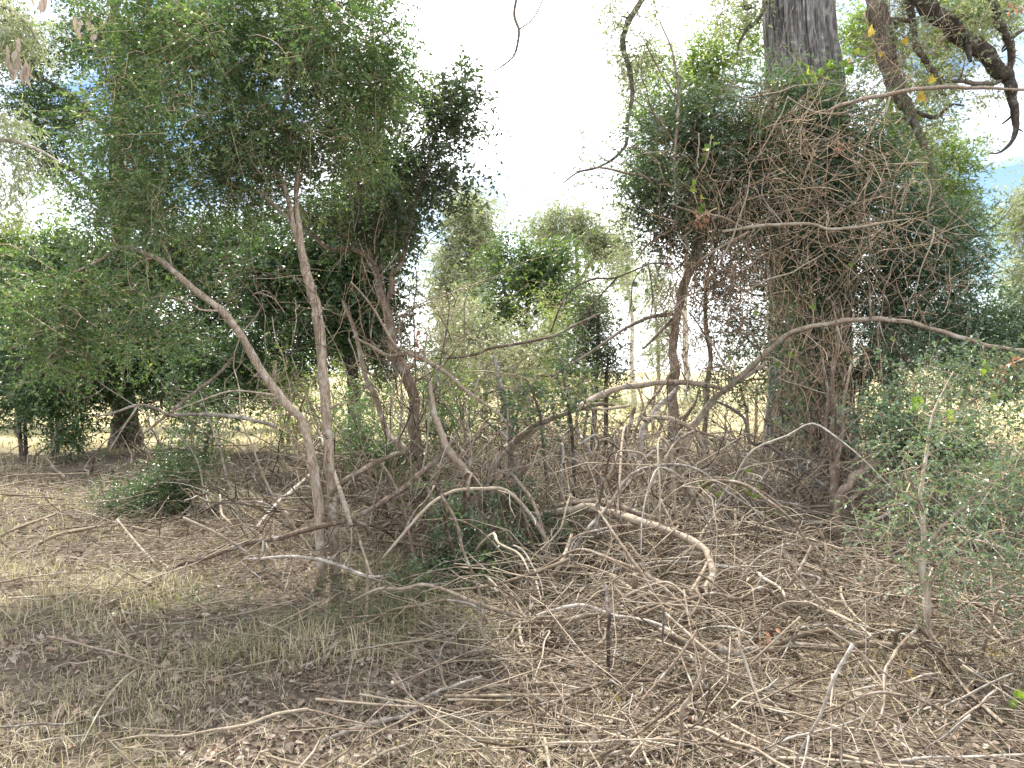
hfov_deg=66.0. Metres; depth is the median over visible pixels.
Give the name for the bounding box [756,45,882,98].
creeper
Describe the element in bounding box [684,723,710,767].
dry stick
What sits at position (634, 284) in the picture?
creeper
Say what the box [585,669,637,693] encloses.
dry stick
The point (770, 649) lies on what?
fallen branch
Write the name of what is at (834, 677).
dry stick
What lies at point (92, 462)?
bare shrub
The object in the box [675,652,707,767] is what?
leaning stick
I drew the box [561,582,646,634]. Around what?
bent switch
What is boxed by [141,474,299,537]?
bent switch
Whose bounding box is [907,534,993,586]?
bent switch
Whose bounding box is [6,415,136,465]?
bare shrub
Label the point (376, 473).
bent switch
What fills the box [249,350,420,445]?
scrub bush
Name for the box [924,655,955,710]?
dry stick
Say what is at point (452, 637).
dry stick
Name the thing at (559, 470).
bent switch
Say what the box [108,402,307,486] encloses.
bare shrub
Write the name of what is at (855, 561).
bent switch
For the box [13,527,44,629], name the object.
dry stick
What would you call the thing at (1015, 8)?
dead leaf bunch
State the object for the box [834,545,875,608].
bent switch
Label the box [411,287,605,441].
olive bush
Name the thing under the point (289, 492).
fallen branch
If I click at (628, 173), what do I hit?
vine
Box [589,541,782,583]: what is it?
fallen branch
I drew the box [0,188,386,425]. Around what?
sunlit bush
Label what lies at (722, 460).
bare shrub
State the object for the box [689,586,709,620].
bent switch
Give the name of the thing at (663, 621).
dry stick
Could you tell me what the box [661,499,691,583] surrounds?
dry stick
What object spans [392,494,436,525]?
bent switch
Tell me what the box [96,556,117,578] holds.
dry stick
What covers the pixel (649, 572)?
bent switch
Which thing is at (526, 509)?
bent switch
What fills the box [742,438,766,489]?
bent switch
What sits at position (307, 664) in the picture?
fallen leaf
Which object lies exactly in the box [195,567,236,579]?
dry stick
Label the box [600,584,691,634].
bent switch
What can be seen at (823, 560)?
bent switch
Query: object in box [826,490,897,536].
bent switch
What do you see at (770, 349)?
bent branch
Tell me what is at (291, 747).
fallen leaf
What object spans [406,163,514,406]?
gum tree
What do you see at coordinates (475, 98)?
creeper
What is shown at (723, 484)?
bent switch
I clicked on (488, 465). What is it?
bent switch
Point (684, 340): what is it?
gum tree
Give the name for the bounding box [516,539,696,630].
bent switch
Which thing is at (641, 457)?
bent switch
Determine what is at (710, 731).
dry stick
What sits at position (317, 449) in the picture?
bare shrub
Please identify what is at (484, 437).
bent switch
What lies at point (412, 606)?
dry stick
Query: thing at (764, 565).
bent switch
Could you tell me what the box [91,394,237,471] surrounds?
bare shrub
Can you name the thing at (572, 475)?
bent switch
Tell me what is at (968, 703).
dry stick
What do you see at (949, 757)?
dry stick
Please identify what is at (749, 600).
dry stick
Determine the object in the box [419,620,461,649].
dry stick
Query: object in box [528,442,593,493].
bent switch
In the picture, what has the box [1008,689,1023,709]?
seedling
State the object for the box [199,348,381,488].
bare shrub
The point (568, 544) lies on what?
leaning stick
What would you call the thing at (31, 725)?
dry stick
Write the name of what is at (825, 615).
bent switch
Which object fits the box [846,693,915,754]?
dry stick
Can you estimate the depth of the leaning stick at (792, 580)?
4.90 m
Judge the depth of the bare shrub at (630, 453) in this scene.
10.10 m
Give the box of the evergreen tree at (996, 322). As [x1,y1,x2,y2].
[713,33,1023,490]
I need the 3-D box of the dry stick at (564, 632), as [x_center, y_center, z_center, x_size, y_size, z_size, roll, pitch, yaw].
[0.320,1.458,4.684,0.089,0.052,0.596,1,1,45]
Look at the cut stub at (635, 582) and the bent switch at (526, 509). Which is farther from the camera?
the bent switch at (526, 509)
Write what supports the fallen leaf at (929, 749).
on the ground at (22, 670)
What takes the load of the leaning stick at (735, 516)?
on the ground at (22, 670)
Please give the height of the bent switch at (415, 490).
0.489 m
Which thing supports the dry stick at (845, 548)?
on the ground at (22, 670)
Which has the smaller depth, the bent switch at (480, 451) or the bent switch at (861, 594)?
the bent switch at (861, 594)
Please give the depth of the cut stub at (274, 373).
6.29 m
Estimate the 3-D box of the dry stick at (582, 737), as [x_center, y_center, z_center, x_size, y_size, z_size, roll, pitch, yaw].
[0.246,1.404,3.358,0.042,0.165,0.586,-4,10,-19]
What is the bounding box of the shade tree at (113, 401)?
[0,0,336,456]
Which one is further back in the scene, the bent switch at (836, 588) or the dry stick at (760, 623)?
the bent switch at (836, 588)
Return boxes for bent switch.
[0,537,13,551]
[25,494,82,522]
[67,545,82,570]
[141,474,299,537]
[171,504,264,546]
[208,485,249,510]
[212,489,285,519]
[225,490,286,513]
[246,438,327,510]
[261,536,280,576]
[276,472,354,542]
[288,472,403,532]
[292,453,410,522]
[309,572,561,685]
[324,478,428,543]
[340,523,414,542]
[350,438,439,510]
[352,573,540,631]
[354,518,527,592]
[356,459,419,571]
[382,470,561,570]
[390,484,468,511]
[392,490,498,552]
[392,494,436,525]
[402,470,444,546]
[417,484,504,513]
[421,436,470,470]
[426,462,550,502]
[426,472,458,533]
[433,462,509,559]
[437,493,485,653]
[438,462,465,548]
[439,412,469,526]
[449,410,589,519]
[450,417,545,508]
[451,425,503,481]
[455,558,553,629]
[456,497,529,539]
[457,417,506,515]
[460,462,480,535]
[460,531,529,574]
[472,424,521,492]
[472,524,531,578]
[477,437,591,478]
[481,473,552,581]
[481,614,588,653]
[482,491,547,560]
[492,434,549,493]
[496,463,640,514]
[498,456,592,542]
[500,545,543,599]
[507,490,691,564]
[510,444,568,510]
[511,600,707,687]
[514,436,551,504]
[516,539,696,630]
[521,488,630,527]
[521,577,534,630]
[523,446,624,531]
[524,510,547,537]
[525,461,628,492]
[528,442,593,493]
[529,448,578,532]
[530,440,574,492]
[533,630,557,685]
[536,426,600,495]
[540,584,614,603]
[542,443,564,503]
[550,469,615,499]
[551,444,609,524]
[556,535,659,585]
[558,463,791,581]
[560,406,650,513]
[560,462,577,565]
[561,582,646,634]
[562,517,648,564]
[566,458,581,529]
[570,601,806,700]
[572,524,688,560]
[574,438,646,530]
[574,454,626,561]
[577,512,622,551]
[578,434,600,489]
[578,435,655,583]
[586,447,727,539]
[589,460,687,502]
[596,538,603,591]
[598,425,640,541]
[599,525,721,586]
[600,437,637,490]
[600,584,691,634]
[601,559,690,591]
[606,581,728,635]
[607,518,647,575]
[612,430,727,500]
[612,450,684,491]
[614,450,666,554]
[615,467,723,556]
[618,447,766,530]
[620,423,709,492]
[620,438,648,486]
[622,476,808,525]
[633,458,714,544]
[635,462,793,566]
[640,549,823,628]
[643,429,725,502]
[646,571,784,658]
[647,479,715,569]
[651,428,737,512]
[651,516,720,552]
[654,523,789,573]
[656,437,680,549]
[656,473,811,569]
[658,420,691,508]
[661,481,822,513]
[663,425,699,520]
[663,440,790,516]
[667,479,855,606]
[676,467,767,533]
[680,473,762,545]
[681,476,730,550]
[685,484,739,506]
[687,477,754,553]
[688,508,749,572]
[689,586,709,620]
[696,435,750,483]
[704,415,894,543]
[704,461,719,510]
[705,552,817,587]
[707,559,829,600]
[719,597,860,643]
[723,500,851,553]
[724,478,786,517]
[726,543,805,611]
[727,567,768,633]
[728,530,802,559]
[729,569,842,592]
[737,556,807,572]
[738,468,818,533]
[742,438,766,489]
[744,482,841,564]
[746,563,785,607]
[748,435,764,508]
[749,536,793,572]
[750,552,884,609]
[750,567,836,641]
[756,543,835,622]
[757,558,899,591]
[762,486,867,532]
[764,451,801,509]
[769,606,851,643]
[779,436,798,494]
[782,446,846,505]
[783,465,871,521]
[793,520,816,558]
[795,500,827,598]
[798,613,989,678]
[804,434,866,502]
[804,548,994,631]
[805,554,947,607]
[806,452,827,504]
[808,456,905,531]
[811,577,1020,656]
[820,465,860,501]
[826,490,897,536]
[834,541,1005,574]
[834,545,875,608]
[835,573,954,606]
[842,487,906,563]
[848,537,1023,574]
[849,574,1015,613]
[855,616,969,730]
[861,556,989,605]
[867,501,881,528]
[882,571,948,608]
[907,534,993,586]
[910,641,1021,672]
[953,557,997,635]
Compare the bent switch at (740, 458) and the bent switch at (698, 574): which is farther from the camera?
the bent switch at (740, 458)
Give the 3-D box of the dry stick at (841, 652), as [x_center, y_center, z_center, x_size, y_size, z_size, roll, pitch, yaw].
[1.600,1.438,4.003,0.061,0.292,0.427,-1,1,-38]
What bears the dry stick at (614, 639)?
on the ground at (22, 670)
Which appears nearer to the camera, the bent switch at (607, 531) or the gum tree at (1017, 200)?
the bent switch at (607, 531)
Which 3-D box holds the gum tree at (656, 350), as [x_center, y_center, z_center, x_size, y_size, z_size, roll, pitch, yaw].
[4.817,-1.577,25.939,2.563,5.789,2.860,0,1,0]
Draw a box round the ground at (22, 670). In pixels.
[0,372,1023,767]
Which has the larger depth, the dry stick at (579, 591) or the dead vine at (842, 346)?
the dead vine at (842, 346)
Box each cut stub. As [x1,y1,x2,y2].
[272,360,276,409]
[582,570,637,614]
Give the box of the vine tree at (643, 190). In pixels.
[589,49,827,498]
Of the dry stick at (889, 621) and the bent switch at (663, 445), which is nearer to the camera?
the dry stick at (889, 621)
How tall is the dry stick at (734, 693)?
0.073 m
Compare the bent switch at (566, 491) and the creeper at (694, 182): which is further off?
the creeper at (694, 182)
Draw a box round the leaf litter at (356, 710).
[0,470,1023,767]
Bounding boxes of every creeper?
[441,59,487,205]
[590,262,647,339]
[687,134,719,212]
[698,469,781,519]
[727,262,894,442]
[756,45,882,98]
[847,13,936,102]
[911,384,955,430]
[981,346,996,403]
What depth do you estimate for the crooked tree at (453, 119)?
8.35 m
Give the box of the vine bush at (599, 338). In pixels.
[528,277,647,479]
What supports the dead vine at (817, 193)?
attached to the evergreen tree at (996, 322)
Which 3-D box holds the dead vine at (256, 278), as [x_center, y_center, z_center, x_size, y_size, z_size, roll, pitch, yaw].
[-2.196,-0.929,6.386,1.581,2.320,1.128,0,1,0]
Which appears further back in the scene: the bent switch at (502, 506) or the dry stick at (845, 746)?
the bent switch at (502, 506)
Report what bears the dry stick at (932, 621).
on the ground at (22, 670)
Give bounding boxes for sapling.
[0,326,119,465]
[0,340,71,459]
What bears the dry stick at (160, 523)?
on the ground at (22, 670)
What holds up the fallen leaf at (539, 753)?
on the ground at (22, 670)
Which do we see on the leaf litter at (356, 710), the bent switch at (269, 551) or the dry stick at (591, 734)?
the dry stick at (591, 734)
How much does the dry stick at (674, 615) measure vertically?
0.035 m
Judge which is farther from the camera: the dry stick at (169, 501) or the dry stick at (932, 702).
the dry stick at (169, 501)
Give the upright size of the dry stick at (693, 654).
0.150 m
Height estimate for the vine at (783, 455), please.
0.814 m
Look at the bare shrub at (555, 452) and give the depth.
9.05 m
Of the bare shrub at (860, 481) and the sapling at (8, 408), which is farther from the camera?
the sapling at (8, 408)
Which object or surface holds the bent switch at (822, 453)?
on the ground at (22, 670)
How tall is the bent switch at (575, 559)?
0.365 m
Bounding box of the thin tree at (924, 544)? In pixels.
[827,341,1023,663]
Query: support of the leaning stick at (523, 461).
on the ground at (22, 670)
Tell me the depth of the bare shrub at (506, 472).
8.01 m
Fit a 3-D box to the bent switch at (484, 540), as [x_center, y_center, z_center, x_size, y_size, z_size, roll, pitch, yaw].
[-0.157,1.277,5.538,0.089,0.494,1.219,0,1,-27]
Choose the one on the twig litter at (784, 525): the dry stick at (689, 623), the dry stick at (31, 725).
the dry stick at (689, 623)
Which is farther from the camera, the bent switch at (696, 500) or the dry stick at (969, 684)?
the bent switch at (696, 500)
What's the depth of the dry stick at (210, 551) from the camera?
6.85 m
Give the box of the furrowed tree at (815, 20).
[491,0,1023,481]
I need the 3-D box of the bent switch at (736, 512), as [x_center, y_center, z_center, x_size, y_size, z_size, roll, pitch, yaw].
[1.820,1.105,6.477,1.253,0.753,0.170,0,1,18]
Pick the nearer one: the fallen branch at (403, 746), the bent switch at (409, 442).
the fallen branch at (403, 746)
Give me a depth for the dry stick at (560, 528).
6.07 m
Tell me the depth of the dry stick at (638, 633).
4.71 m
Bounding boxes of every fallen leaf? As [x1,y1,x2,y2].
[199,754,210,760]
[212,745,222,750]
[285,741,293,753]
[304,663,315,669]
[381,687,390,691]
[502,731,513,737]
[536,747,543,755]
[748,737,756,745]
[893,724,903,731]
[927,741,941,750]
[927,747,934,752]
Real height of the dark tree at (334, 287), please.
5.886 m
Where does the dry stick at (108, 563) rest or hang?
on the ground at (22, 670)
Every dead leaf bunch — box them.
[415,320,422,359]
[683,199,716,230]
[740,628,779,660]
[834,139,853,155]
[991,351,1023,384]
[1003,1,1023,16]
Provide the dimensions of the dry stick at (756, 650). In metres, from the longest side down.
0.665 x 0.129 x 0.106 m
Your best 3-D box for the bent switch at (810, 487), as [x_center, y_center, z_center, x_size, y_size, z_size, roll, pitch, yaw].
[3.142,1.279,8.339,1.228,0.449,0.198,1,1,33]
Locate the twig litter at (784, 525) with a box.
[0,411,1023,767]
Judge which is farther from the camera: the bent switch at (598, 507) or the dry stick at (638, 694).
the bent switch at (598, 507)
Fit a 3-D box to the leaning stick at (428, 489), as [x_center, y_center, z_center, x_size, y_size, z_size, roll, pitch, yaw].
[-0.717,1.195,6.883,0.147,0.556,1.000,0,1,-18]
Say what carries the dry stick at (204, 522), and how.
on the ground at (22, 670)
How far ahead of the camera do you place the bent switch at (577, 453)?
7.73 m
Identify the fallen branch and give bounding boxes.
[0,512,58,537]
[8,506,153,558]
[45,452,445,641]
[242,538,402,578]
[254,474,309,528]
[260,753,317,767]
[319,666,481,743]
[328,449,405,587]
[357,695,513,767]
[486,642,579,689]
[504,555,655,661]
[514,500,716,630]
[539,479,666,518]
[548,654,736,707]
[579,731,678,763]
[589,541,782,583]
[658,596,944,674]
[668,507,748,547]
[780,573,820,607]
[945,565,1022,601]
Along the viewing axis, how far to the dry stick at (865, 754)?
3.20 m
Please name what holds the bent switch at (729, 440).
on the ground at (22, 670)
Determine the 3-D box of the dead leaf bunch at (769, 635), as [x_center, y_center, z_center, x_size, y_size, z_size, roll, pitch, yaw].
[1.511,1.651,4.505,0.493,0.578,0.382,0,1,22]
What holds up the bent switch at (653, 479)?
on the ground at (22, 670)
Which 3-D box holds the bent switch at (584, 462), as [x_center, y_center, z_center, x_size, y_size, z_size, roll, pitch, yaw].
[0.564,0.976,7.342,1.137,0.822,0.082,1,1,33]
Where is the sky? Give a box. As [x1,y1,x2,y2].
[0,0,1023,371]
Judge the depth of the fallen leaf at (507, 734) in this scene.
3.45 m
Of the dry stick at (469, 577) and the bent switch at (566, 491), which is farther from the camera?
the bent switch at (566, 491)
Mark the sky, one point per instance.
(546, 95)
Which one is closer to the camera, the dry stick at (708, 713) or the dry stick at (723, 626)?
the dry stick at (708, 713)
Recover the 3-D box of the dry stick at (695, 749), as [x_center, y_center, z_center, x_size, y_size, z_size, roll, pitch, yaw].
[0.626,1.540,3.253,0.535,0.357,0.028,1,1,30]
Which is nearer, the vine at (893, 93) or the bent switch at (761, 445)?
the bent switch at (761, 445)
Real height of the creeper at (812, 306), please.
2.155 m
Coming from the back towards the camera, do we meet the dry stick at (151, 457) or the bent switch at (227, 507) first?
the dry stick at (151, 457)
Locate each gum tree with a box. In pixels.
[0,0,97,258]
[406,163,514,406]
[503,186,648,396]
[599,190,657,409]
[619,254,696,421]
[664,151,692,404]
[979,159,1023,329]
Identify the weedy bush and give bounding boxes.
[233,327,407,491]
[417,338,632,476]
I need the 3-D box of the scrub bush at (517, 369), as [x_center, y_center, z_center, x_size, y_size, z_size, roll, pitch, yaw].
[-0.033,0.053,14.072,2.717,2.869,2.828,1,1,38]
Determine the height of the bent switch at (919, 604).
0.609 m
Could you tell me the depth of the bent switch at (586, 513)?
7.01 m
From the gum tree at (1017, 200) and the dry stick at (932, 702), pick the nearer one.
the dry stick at (932, 702)
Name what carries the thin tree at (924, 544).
on the ground at (22, 670)
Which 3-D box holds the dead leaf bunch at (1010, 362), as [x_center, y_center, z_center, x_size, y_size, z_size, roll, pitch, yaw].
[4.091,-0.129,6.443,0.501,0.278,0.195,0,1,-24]
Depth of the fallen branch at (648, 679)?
3.78 m
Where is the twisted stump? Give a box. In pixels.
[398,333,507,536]
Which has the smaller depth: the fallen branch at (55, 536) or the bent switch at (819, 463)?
the fallen branch at (55, 536)
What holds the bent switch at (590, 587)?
on the ground at (22, 670)
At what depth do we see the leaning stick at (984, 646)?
4.05 m
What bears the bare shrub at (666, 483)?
on the ground at (22, 670)
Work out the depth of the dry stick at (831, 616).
4.55 m
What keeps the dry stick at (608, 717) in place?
on the ground at (22, 670)
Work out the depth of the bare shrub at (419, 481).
7.23 m
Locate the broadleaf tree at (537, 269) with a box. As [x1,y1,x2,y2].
[453,215,610,429]
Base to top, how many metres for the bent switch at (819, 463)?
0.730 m
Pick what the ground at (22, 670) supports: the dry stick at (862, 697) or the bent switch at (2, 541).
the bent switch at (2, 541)
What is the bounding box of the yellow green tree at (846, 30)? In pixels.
[600,0,1023,436]
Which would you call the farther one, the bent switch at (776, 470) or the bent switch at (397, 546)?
the bent switch at (776, 470)
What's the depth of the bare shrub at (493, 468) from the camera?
6.49 m
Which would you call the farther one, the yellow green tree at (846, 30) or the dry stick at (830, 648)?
the yellow green tree at (846, 30)
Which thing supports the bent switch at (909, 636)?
on the ground at (22, 670)
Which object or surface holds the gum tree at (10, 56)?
on the ground at (22, 670)
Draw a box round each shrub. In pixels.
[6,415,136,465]
[8,358,370,557]
[19,304,461,578]
[37,410,187,488]
[62,371,248,524]
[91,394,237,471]
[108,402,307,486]
[118,326,313,548]
[176,212,562,570]
[176,258,590,550]
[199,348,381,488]
[218,244,667,552]
[221,297,502,502]
[255,374,421,492]
[259,283,632,534]
[259,329,415,523]
[290,343,555,511]
[314,334,492,518]
[355,344,556,582]
[368,418,700,525]
[381,471,607,604]
[382,357,679,537]
[422,311,690,492]
[467,360,741,517]
[476,356,710,488]
[481,322,605,518]
[483,401,628,498]
[578,394,696,468]
[581,420,717,491]
[588,371,893,512]
[602,397,755,462]
[625,378,807,506]
[631,324,859,491]
[657,281,942,511]
[699,297,1014,505]
[828,415,1023,533]
[857,425,1023,609]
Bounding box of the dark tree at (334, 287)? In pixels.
[148,128,458,459]
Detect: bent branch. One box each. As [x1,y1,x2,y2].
[94,404,276,450]
[351,282,511,427]
[479,356,518,510]
[484,370,722,520]
[620,386,680,499]
[640,411,705,481]
[721,269,1023,393]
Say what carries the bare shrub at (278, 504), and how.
on the ground at (22, 670)
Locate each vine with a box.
[166,127,340,402]
[279,107,452,385]
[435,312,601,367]
[550,244,668,332]
[550,305,683,376]
[567,146,679,191]
[595,68,822,424]
[643,19,685,223]
[656,6,1023,355]
[669,203,908,268]
[690,200,912,500]
[713,399,828,491]
[825,84,1023,112]
[837,0,1011,121]
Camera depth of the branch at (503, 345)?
7.68 m
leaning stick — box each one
[42,456,65,477]
[116,519,161,570]
[140,357,233,435]
[219,492,240,539]
[301,439,424,510]
[302,379,378,597]
[364,562,368,614]
[424,481,438,555]
[426,530,467,578]
[501,447,527,537]
[515,533,574,600]
[598,406,638,527]
[598,510,688,648]
[604,585,631,698]
[636,579,654,605]
[665,612,777,693]
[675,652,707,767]
[723,508,737,559]
[767,545,848,615]
[879,571,887,608]
[972,593,1003,669]
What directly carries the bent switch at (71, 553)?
on the ground at (22, 670)
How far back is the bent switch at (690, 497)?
6.46 m
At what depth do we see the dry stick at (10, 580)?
5.64 m
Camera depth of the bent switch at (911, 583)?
5.34 m
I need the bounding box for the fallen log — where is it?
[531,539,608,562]
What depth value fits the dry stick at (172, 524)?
7.33 m
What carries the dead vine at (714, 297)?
hanging from the vine tree at (643, 190)
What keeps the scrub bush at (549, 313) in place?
on the ground at (22, 670)
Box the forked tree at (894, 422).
[795,301,1023,575]
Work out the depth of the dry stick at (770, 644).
3.71 m
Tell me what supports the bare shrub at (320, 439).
on the ground at (22, 670)
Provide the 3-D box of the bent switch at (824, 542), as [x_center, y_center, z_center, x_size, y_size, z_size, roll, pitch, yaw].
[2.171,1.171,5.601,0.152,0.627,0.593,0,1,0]
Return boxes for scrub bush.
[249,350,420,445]
[376,269,502,455]
[428,306,589,461]
[509,269,643,450]
[598,363,765,435]
[703,346,766,450]
[872,324,1023,449]
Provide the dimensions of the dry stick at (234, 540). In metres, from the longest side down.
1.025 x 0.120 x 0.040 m
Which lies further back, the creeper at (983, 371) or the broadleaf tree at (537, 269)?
the broadleaf tree at (537, 269)
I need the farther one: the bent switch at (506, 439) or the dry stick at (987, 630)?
the bent switch at (506, 439)
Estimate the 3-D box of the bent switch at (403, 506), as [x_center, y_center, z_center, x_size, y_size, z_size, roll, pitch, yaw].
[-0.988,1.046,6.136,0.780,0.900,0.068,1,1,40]
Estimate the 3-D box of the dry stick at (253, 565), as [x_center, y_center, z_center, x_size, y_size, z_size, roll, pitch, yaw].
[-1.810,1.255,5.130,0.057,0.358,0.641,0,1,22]
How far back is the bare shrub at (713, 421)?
13.70 m
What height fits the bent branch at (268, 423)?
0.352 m
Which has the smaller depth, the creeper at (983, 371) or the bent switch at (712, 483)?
the creeper at (983, 371)
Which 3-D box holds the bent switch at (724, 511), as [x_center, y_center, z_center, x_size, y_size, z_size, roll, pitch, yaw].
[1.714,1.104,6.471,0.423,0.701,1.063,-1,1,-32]
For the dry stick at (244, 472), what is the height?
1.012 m
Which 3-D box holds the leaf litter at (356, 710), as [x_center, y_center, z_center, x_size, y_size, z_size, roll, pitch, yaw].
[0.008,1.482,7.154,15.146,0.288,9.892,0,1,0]
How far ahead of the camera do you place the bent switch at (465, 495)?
5.79 m
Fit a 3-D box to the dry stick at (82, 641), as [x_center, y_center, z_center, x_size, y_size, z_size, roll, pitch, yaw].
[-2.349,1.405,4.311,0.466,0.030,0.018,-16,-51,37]
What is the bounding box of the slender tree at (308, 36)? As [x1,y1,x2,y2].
[0,0,441,577]
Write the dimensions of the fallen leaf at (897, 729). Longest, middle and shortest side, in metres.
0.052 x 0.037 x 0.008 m
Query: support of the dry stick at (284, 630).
on the ground at (22, 670)
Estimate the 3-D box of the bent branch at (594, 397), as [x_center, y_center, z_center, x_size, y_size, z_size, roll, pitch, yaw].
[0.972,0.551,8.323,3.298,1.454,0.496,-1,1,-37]
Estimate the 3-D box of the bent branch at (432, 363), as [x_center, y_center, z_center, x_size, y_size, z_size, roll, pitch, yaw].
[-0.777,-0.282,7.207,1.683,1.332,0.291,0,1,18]
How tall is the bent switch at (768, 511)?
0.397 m
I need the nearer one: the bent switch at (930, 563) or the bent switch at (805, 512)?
the bent switch at (930, 563)
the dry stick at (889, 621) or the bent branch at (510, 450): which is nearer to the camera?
the dry stick at (889, 621)
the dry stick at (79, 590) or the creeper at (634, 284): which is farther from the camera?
the creeper at (634, 284)
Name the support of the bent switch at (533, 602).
on the ground at (22, 670)
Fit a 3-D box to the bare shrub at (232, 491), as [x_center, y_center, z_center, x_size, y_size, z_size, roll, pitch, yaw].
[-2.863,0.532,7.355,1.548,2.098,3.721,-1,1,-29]
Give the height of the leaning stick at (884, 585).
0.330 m
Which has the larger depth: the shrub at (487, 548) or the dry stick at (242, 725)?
the shrub at (487, 548)
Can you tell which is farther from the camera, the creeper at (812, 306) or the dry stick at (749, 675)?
the creeper at (812, 306)
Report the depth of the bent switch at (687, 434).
8.69 m
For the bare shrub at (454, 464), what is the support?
on the ground at (22, 670)
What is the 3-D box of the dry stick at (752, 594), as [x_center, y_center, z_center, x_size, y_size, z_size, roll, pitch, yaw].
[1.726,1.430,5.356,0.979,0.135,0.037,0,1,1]
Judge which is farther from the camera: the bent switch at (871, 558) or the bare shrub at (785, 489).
the bare shrub at (785, 489)
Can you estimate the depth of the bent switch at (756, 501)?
7.36 m
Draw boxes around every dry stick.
[0,572,85,582]
[0,708,127,742]
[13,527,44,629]
[15,597,51,600]
[29,558,123,615]
[46,635,181,669]
[47,660,97,672]
[62,638,102,643]
[66,557,155,570]
[73,540,124,545]
[80,668,137,746]
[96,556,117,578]
[108,642,178,657]
[111,708,306,741]
[135,484,208,505]
[140,506,162,541]
[148,449,162,519]
[149,504,192,550]
[158,560,167,587]
[166,509,243,529]
[175,539,245,563]
[182,517,288,569]
[182,524,263,566]
[195,540,264,617]
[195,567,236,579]
[237,453,249,507]
[260,621,330,639]
[263,696,339,723]
[307,708,410,734]
[318,700,419,767]
[323,598,444,636]
[340,605,472,618]
[391,681,419,699]
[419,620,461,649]
[422,602,482,679]
[435,557,511,592]
[446,599,520,636]
[466,573,544,620]
[471,736,665,765]
[485,576,543,633]
[525,690,637,726]
[530,494,571,585]
[535,617,602,644]
[543,671,600,767]
[545,738,689,744]
[550,707,575,748]
[556,712,662,749]
[569,572,587,617]
[571,626,674,658]
[574,601,650,648]
[579,638,634,649]
[581,699,679,767]
[582,656,717,752]
[582,663,596,690]
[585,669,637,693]
[590,690,619,736]
[594,631,678,671]
[599,631,697,763]
[602,616,676,636]
[609,525,678,597]
[611,599,712,620]
[615,700,650,765]
[622,672,642,705]
[627,522,678,549]
[642,726,776,757]
[652,606,686,684]
[656,651,701,694]
[658,640,777,697]
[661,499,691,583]
[662,698,728,758]
[665,730,727,761]
[667,625,751,640]
[671,545,751,576]
[672,687,815,709]
[675,682,710,736]
[680,659,865,719]
[682,647,762,674]
[683,589,709,710]
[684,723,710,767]
[687,724,789,767]
[695,681,724,750]
[697,585,831,602]
[698,627,787,664]
[699,718,744,744]
[707,637,824,643]
[715,589,791,600]
[719,616,800,698]
[719,681,749,705]
[727,591,851,631]
[734,627,798,723]
[735,638,777,767]
[739,727,840,734]
[742,730,754,765]
[748,559,834,565]
[750,695,762,767]
[758,691,910,734]
[759,619,764,691]
[763,732,867,755]
[777,716,863,743]
[779,729,890,754]
[789,650,865,682]
[790,643,853,767]
[812,604,848,633]
[815,547,876,551]
[817,719,889,725]
[824,698,876,767]
[826,627,967,736]
[826,642,893,725]
[827,673,832,767]
[828,575,912,588]
[828,591,916,616]
[838,528,864,578]
[838,672,941,694]
[841,678,967,685]
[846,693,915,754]
[848,699,949,726]
[852,601,866,711]
[862,657,949,741]
[870,707,885,767]
[871,546,879,613]
[885,716,953,761]
[887,609,893,635]
[887,610,958,629]
[888,666,932,669]
[898,753,1023,762]
[901,669,960,689]
[902,699,1023,714]
[912,714,970,757]
[916,681,979,710]
[918,738,1023,763]
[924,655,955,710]
[927,696,991,761]
[932,673,1013,723]
[934,665,979,739]
[934,688,998,731]
[951,611,1023,645]
[951,649,1023,711]
[952,614,1023,639]
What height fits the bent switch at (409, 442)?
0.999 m
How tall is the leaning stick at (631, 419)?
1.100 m
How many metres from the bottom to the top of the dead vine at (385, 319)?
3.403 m
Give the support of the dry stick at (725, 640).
on the ground at (22, 670)
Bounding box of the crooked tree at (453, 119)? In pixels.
[254,26,512,527]
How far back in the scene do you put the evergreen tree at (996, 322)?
10.09 m
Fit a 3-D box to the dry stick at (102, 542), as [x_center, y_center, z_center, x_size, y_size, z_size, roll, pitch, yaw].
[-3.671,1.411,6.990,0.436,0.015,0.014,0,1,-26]
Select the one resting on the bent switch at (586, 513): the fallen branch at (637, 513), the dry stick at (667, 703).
the fallen branch at (637, 513)
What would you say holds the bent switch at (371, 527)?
on the ground at (22, 670)
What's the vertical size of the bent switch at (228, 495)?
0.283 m
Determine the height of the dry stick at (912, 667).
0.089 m
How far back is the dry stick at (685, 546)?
6.05 m
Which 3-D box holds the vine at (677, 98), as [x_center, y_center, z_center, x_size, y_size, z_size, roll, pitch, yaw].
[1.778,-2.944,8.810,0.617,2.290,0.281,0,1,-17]
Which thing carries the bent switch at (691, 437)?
on the ground at (22, 670)
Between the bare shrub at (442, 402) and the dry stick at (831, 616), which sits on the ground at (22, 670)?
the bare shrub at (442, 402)
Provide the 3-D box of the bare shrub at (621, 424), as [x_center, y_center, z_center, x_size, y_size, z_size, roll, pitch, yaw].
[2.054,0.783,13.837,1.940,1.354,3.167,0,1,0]
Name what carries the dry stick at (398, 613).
on the ground at (22, 670)
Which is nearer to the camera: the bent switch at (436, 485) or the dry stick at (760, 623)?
the dry stick at (760, 623)
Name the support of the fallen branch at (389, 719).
on the ground at (22, 670)
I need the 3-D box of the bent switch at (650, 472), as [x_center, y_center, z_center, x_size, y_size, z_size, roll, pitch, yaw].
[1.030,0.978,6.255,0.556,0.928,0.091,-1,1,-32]
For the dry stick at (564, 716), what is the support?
on the ground at (22, 670)

